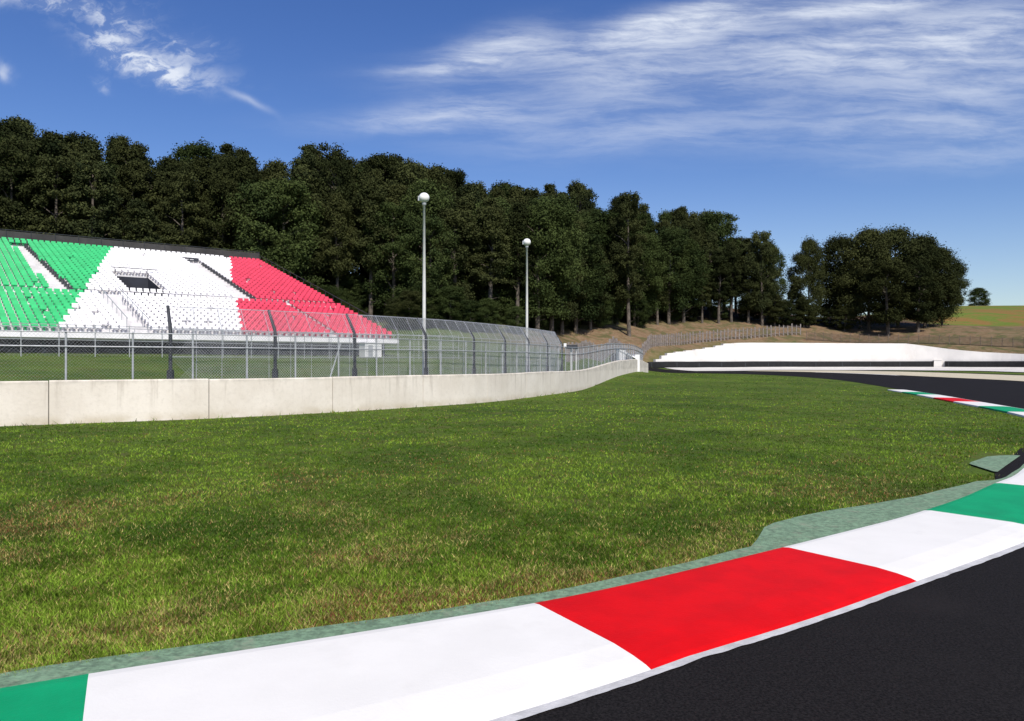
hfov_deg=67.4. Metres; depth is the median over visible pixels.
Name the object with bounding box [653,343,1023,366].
barrier wall
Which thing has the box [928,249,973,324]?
round tree
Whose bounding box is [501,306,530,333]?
bush
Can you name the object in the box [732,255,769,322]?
leafy tree
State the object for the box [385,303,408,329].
bush
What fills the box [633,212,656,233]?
leafy tree
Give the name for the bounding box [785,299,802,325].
bush
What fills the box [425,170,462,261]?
pine tree
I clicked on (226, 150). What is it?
tree
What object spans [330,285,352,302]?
bush
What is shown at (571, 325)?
bush
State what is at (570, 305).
leafy tree
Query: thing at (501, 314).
bush
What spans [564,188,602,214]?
leafy tree
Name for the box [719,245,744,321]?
pine tree
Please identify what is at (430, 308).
bush
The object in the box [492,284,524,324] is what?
bush
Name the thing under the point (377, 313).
bush
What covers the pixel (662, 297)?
pine tree
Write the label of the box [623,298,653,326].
bush
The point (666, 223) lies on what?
pine tree
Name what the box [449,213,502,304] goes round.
leafy tree
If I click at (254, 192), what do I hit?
leafy tree
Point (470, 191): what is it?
pine tree
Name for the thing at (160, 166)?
leafy tree
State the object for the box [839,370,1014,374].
service road
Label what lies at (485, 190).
pine tree
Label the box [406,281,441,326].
bush
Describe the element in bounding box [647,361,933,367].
rubber barrier
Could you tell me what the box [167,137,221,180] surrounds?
leafy tree
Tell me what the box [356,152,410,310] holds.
pine tree
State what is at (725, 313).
bush
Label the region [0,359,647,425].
concrete wall
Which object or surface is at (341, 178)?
leafy tree
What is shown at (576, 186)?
pine tree
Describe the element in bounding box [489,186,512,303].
pine tree
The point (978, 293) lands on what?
tree
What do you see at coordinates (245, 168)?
pine tree
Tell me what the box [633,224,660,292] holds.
leafy tree
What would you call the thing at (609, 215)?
leafy tree
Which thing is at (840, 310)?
bush
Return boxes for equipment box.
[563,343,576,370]
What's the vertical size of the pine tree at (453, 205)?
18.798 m
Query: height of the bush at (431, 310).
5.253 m
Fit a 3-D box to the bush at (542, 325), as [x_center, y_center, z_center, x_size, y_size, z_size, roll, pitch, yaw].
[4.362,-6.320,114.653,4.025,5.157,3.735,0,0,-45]
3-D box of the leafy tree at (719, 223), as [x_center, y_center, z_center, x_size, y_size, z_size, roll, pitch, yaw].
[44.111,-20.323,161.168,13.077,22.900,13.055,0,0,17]
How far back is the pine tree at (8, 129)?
89.52 m
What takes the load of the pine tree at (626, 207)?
on the ground at (996, 323)
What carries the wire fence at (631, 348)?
on the ground at (996, 323)
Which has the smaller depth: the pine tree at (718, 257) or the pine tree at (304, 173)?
the pine tree at (304, 173)
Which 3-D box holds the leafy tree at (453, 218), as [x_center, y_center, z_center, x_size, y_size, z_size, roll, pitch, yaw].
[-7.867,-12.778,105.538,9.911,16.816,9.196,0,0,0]
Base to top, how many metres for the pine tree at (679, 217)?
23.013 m
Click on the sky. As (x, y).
(793, 119)
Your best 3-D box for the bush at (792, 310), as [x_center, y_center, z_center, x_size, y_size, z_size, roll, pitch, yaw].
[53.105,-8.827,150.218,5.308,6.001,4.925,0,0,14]
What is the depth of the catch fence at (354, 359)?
26.85 m
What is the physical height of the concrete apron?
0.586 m
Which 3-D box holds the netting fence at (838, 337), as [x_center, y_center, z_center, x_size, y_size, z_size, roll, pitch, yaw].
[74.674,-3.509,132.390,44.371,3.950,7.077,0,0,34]
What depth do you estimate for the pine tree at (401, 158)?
118.11 m
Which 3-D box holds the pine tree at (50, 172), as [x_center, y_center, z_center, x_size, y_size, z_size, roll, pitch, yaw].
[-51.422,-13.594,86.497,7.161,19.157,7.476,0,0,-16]
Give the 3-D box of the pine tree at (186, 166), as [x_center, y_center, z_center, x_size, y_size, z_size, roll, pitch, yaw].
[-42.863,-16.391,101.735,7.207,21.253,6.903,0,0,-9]
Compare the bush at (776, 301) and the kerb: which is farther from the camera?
the bush at (776, 301)
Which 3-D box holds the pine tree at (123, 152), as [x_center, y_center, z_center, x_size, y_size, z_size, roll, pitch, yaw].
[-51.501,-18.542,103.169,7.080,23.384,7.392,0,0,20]
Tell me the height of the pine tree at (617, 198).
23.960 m
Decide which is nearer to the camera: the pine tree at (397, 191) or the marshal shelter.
the marshal shelter
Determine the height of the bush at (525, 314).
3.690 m
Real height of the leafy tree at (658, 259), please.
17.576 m
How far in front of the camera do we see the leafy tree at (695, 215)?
172.25 m
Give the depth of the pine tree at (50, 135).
93.56 m
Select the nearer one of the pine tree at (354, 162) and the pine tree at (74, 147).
the pine tree at (74, 147)
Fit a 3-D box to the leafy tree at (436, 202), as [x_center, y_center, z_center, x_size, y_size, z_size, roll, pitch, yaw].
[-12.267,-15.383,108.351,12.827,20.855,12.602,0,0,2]
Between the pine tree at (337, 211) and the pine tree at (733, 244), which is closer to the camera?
the pine tree at (337, 211)
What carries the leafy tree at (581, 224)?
on the ground at (996, 323)
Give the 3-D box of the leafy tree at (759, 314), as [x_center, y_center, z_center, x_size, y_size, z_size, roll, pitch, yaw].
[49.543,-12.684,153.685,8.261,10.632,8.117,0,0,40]
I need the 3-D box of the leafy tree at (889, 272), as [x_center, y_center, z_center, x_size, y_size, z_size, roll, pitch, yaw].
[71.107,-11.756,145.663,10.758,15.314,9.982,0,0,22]
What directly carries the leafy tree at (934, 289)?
on the ground at (996, 323)
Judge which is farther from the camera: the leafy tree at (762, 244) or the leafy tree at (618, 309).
the leafy tree at (762, 244)
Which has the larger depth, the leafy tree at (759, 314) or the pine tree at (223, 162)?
the leafy tree at (759, 314)
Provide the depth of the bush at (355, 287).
103.52 m
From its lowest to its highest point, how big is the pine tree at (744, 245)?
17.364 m
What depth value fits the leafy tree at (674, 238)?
143.66 m
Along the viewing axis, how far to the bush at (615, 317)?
134.31 m
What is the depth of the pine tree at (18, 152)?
83.00 m
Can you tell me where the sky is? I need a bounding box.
[0,0,1023,315]
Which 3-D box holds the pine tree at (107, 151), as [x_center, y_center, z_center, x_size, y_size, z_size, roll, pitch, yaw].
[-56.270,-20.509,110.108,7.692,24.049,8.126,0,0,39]
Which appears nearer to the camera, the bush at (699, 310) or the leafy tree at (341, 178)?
the leafy tree at (341, 178)
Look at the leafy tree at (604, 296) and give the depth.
123.64 m
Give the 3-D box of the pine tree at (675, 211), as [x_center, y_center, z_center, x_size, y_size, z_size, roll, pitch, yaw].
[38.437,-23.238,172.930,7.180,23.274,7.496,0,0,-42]
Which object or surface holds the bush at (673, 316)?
on the ground at (996, 323)
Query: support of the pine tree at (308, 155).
on the ground at (996, 323)
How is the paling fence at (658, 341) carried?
on the ground at (996, 323)
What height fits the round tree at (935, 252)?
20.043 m
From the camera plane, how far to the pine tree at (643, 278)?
136.53 m
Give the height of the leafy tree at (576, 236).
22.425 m
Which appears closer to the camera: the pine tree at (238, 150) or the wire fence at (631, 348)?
the wire fence at (631, 348)
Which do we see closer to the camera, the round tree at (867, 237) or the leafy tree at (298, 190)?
the leafy tree at (298, 190)
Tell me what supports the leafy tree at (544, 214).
on the ground at (996, 323)
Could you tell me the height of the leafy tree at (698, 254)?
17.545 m
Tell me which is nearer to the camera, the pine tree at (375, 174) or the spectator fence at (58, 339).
the spectator fence at (58, 339)
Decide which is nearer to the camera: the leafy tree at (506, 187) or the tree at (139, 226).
the tree at (139, 226)
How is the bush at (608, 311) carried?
on the ground at (996, 323)
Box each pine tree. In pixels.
[0,118,31,221]
[0,137,42,232]
[0,181,7,229]
[6,114,40,138]
[13,135,67,231]
[21,126,36,143]
[21,154,86,236]
[37,128,75,207]
[58,131,99,147]
[58,155,125,240]
[64,137,115,236]
[68,142,82,152]
[101,132,131,166]
[108,160,158,240]
[109,136,150,210]
[142,168,186,244]
[156,170,209,247]
[158,154,187,202]
[173,157,208,203]
[184,154,224,248]
[195,172,247,250]
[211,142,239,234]
[214,151,261,247]
[215,156,243,248]
[233,146,260,173]
[253,158,298,250]
[287,163,330,285]
[288,141,317,276]
[293,194,338,289]
[315,192,361,286]
[326,175,360,268]
[343,156,360,183]
[346,177,401,322]
[350,167,391,317]
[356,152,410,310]
[384,183,420,284]
[387,153,407,180]
[403,157,413,169]
[419,165,438,179]
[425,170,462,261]
[432,165,447,174]
[443,194,459,317]
[444,168,467,197]
[455,180,490,245]
[464,197,513,303]
[476,180,488,198]
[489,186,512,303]
[493,195,523,286]
[500,202,537,323]
[507,185,525,202]
[523,187,541,202]
[525,201,548,327]
[539,183,559,198]
[566,179,597,211]
[607,195,621,212]
[608,190,650,336]
[630,261,647,326]
[645,265,670,324]
[654,218,674,230]
[669,205,691,219]
[669,206,687,227]
[680,218,707,316]
[694,272,711,322]
[701,231,722,317]
[706,250,733,323]
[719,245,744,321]
[721,241,743,316]
[722,235,744,313]
[739,237,758,316]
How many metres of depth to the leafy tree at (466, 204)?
112.30 m
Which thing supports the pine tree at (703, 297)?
on the ground at (996, 323)
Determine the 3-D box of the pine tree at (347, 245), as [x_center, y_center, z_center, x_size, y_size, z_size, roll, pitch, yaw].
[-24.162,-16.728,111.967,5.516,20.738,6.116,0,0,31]
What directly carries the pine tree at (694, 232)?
on the ground at (996, 323)
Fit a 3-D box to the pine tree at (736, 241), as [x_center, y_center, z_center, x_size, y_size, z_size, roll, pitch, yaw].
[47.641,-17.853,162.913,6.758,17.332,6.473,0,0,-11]
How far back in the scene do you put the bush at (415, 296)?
97.18 m
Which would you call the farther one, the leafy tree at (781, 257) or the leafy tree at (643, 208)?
the leafy tree at (643, 208)
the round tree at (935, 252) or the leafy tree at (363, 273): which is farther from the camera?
the round tree at (935, 252)
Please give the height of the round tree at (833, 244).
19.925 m
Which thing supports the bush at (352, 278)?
on the ground at (996, 323)
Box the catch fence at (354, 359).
[166,305,562,378]
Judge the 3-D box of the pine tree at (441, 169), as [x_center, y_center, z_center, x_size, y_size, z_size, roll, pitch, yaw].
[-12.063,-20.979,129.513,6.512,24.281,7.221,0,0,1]
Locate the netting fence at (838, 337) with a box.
[806,331,1023,346]
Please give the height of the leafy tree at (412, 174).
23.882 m
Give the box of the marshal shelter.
[616,349,639,371]
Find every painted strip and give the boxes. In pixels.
[0,464,1023,687]
[969,455,1019,471]
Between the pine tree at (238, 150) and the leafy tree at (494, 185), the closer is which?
the pine tree at (238, 150)
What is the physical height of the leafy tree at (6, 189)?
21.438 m
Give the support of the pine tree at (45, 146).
on the ground at (996, 323)
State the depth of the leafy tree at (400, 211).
101.93 m
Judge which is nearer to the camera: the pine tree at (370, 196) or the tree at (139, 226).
the tree at (139, 226)
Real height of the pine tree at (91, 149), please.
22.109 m
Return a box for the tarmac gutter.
[995,448,1023,479]
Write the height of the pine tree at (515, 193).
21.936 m
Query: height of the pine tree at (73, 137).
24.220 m
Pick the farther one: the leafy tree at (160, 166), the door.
the leafy tree at (160, 166)
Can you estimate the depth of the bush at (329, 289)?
96.37 m
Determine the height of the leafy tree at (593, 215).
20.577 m
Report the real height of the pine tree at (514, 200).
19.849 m
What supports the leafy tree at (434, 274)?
on the ground at (996, 323)
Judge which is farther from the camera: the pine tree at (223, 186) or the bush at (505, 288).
the bush at (505, 288)
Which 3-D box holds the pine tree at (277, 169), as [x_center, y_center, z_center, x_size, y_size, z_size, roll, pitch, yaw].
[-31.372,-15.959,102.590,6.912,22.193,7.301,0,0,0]
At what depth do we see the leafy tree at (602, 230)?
127.13 m
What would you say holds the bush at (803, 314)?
on the ground at (996, 323)
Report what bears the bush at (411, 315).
on the ground at (996, 323)
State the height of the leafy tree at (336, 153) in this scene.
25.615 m
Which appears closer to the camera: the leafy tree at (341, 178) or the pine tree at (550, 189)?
the leafy tree at (341, 178)
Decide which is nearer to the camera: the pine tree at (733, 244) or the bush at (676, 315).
the bush at (676, 315)
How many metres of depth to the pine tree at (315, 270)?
100.38 m
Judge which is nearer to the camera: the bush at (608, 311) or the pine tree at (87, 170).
the pine tree at (87, 170)
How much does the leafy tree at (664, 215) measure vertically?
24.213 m
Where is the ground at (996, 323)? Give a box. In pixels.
[0,289,1023,668]
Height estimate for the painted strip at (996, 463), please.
0.001 m
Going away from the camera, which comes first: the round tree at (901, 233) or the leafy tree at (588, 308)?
the leafy tree at (588, 308)
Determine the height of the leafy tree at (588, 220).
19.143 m
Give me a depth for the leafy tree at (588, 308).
120.14 m
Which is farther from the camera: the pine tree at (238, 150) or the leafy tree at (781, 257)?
the leafy tree at (781, 257)
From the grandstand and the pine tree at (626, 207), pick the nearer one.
the grandstand
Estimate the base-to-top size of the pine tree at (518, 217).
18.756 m
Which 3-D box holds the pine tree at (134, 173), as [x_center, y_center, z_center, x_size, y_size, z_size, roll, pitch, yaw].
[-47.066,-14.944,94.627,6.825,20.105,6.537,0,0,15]
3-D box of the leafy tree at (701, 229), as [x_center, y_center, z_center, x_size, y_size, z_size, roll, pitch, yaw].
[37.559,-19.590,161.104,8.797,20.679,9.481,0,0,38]
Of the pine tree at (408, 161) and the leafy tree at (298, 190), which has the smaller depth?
the leafy tree at (298, 190)
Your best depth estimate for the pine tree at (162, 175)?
95.57 m
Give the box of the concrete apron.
[669,367,1023,371]
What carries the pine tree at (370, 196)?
on the ground at (996, 323)
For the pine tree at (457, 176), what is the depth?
121.14 m
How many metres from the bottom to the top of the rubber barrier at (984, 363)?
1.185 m
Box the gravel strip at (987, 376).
[751,370,1023,380]
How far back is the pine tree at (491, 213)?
104.95 m
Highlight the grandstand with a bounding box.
[0,229,398,355]
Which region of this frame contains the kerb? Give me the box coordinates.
[0,389,1023,720]
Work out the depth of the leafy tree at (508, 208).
109.48 m
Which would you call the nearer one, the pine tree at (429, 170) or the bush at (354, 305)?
the bush at (354, 305)
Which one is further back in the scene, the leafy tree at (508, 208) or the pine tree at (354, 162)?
the pine tree at (354, 162)
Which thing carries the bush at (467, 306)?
on the ground at (996, 323)
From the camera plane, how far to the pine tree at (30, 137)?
103.05 m
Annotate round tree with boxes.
[783,235,832,327]
[812,232,872,323]
[827,223,911,329]
[854,223,941,326]
[899,231,967,327]
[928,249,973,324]
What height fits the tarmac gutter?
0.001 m
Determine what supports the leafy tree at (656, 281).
on the ground at (996, 323)
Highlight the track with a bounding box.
[516,353,1023,720]
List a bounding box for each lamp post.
[418,193,428,374]
[522,239,530,368]
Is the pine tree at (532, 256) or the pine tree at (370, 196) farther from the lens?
the pine tree at (532, 256)
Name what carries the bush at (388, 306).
on the ground at (996, 323)
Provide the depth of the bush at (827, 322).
153.46 m
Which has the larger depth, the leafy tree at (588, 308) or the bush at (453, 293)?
the leafy tree at (588, 308)
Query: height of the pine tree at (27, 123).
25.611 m
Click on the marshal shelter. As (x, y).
(637, 357)
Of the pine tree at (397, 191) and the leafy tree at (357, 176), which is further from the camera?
the leafy tree at (357, 176)
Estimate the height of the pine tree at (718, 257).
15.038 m
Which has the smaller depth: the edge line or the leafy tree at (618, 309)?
the edge line
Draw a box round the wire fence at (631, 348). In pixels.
[0,330,642,380]
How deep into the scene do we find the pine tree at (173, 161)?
106.98 m
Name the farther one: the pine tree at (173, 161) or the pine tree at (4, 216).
the pine tree at (173, 161)
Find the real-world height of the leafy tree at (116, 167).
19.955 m
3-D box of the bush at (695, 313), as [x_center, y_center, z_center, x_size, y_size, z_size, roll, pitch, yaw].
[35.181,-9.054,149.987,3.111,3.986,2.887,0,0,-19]
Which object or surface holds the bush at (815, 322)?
on the ground at (996, 323)
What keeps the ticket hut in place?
on the ground at (996, 323)
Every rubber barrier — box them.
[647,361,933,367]
[945,361,1023,366]
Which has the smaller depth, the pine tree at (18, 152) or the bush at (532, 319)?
the pine tree at (18, 152)
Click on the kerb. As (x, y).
(490, 665)
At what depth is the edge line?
4.26 m
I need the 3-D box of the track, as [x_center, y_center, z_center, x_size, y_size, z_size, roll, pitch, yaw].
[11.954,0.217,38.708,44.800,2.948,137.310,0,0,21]
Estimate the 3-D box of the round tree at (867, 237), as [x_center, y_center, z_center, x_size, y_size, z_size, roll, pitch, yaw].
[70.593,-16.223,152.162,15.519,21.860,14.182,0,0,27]
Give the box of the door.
[368,345,372,356]
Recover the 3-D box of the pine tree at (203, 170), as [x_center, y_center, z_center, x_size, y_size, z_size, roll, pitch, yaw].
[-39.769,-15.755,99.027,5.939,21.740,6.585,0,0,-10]
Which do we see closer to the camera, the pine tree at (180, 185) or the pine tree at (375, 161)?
the pine tree at (180, 185)
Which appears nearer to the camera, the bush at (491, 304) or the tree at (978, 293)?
the bush at (491, 304)
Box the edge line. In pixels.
[490,391,1023,720]
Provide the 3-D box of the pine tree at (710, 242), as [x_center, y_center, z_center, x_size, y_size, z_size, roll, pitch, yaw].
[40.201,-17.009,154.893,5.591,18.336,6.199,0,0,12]
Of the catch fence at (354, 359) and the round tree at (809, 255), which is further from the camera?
the round tree at (809, 255)
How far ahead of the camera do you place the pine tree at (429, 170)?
125.55 m
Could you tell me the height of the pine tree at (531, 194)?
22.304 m
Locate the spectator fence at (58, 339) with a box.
[0,322,458,358]
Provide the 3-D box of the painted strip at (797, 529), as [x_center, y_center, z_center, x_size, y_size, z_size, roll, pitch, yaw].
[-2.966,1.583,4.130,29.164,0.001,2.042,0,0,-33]
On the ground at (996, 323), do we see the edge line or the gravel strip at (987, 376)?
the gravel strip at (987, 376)
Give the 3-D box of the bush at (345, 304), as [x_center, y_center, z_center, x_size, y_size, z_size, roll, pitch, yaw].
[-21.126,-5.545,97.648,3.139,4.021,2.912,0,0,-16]
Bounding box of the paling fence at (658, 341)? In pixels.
[566,323,800,361]
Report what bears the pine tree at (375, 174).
on the ground at (996, 323)
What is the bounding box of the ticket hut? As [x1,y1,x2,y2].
[358,342,381,356]
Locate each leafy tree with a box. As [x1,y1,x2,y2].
[0,132,41,223]
[61,161,129,220]
[110,156,186,223]
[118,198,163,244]
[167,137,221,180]
[211,179,301,271]
[232,177,329,289]
[286,142,356,289]
[305,156,365,287]
[349,182,386,306]
[355,158,388,284]
[358,200,433,309]
[386,177,463,287]
[387,160,434,279]
[391,212,461,299]
[420,206,490,300]
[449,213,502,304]
[454,196,474,283]
[459,196,534,319]
[484,182,527,296]
[488,180,523,193]
[500,199,583,331]
[522,193,591,335]
[548,194,589,325]
[549,245,587,334]
[558,230,611,333]
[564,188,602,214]
[575,215,592,250]
[578,243,618,330]
[580,207,609,224]
[582,222,626,324]
[592,208,655,323]
[598,235,631,324]
[630,232,667,312]
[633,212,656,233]
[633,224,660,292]
[637,203,654,233]
[643,231,679,315]
[648,226,700,323]
[655,208,672,233]
[661,237,714,322]
[679,219,709,247]
[688,210,711,228]
[697,209,746,313]
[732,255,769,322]
[739,276,779,321]
[741,230,784,325]
[758,245,788,316]
[856,259,916,335]
[889,263,945,332]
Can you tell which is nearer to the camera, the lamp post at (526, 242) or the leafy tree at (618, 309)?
the lamp post at (526, 242)
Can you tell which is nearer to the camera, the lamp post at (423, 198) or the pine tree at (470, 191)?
the lamp post at (423, 198)
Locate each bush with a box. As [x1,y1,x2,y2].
[316,285,344,304]
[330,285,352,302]
[333,272,368,313]
[338,301,356,312]
[343,280,375,316]
[348,303,360,316]
[368,295,389,320]
[384,297,404,324]
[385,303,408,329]
[392,289,426,329]
[395,298,421,328]
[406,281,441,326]
[418,294,441,326]
[419,296,442,327]
[428,286,466,329]
[456,300,485,330]
[474,298,501,331]
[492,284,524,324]
[493,306,503,320]
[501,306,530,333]
[521,307,531,326]
[529,308,552,331]
[529,314,548,329]
[568,314,582,329]
[592,291,616,327]
[608,305,624,323]
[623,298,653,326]
[661,294,680,319]
[663,307,680,320]
[685,304,698,321]
[694,306,703,316]
[706,296,734,319]
[763,294,789,325]
[771,300,797,326]
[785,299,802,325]
[792,300,818,327]
[807,305,827,324]
[822,308,837,326]
[831,305,859,330]
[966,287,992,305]

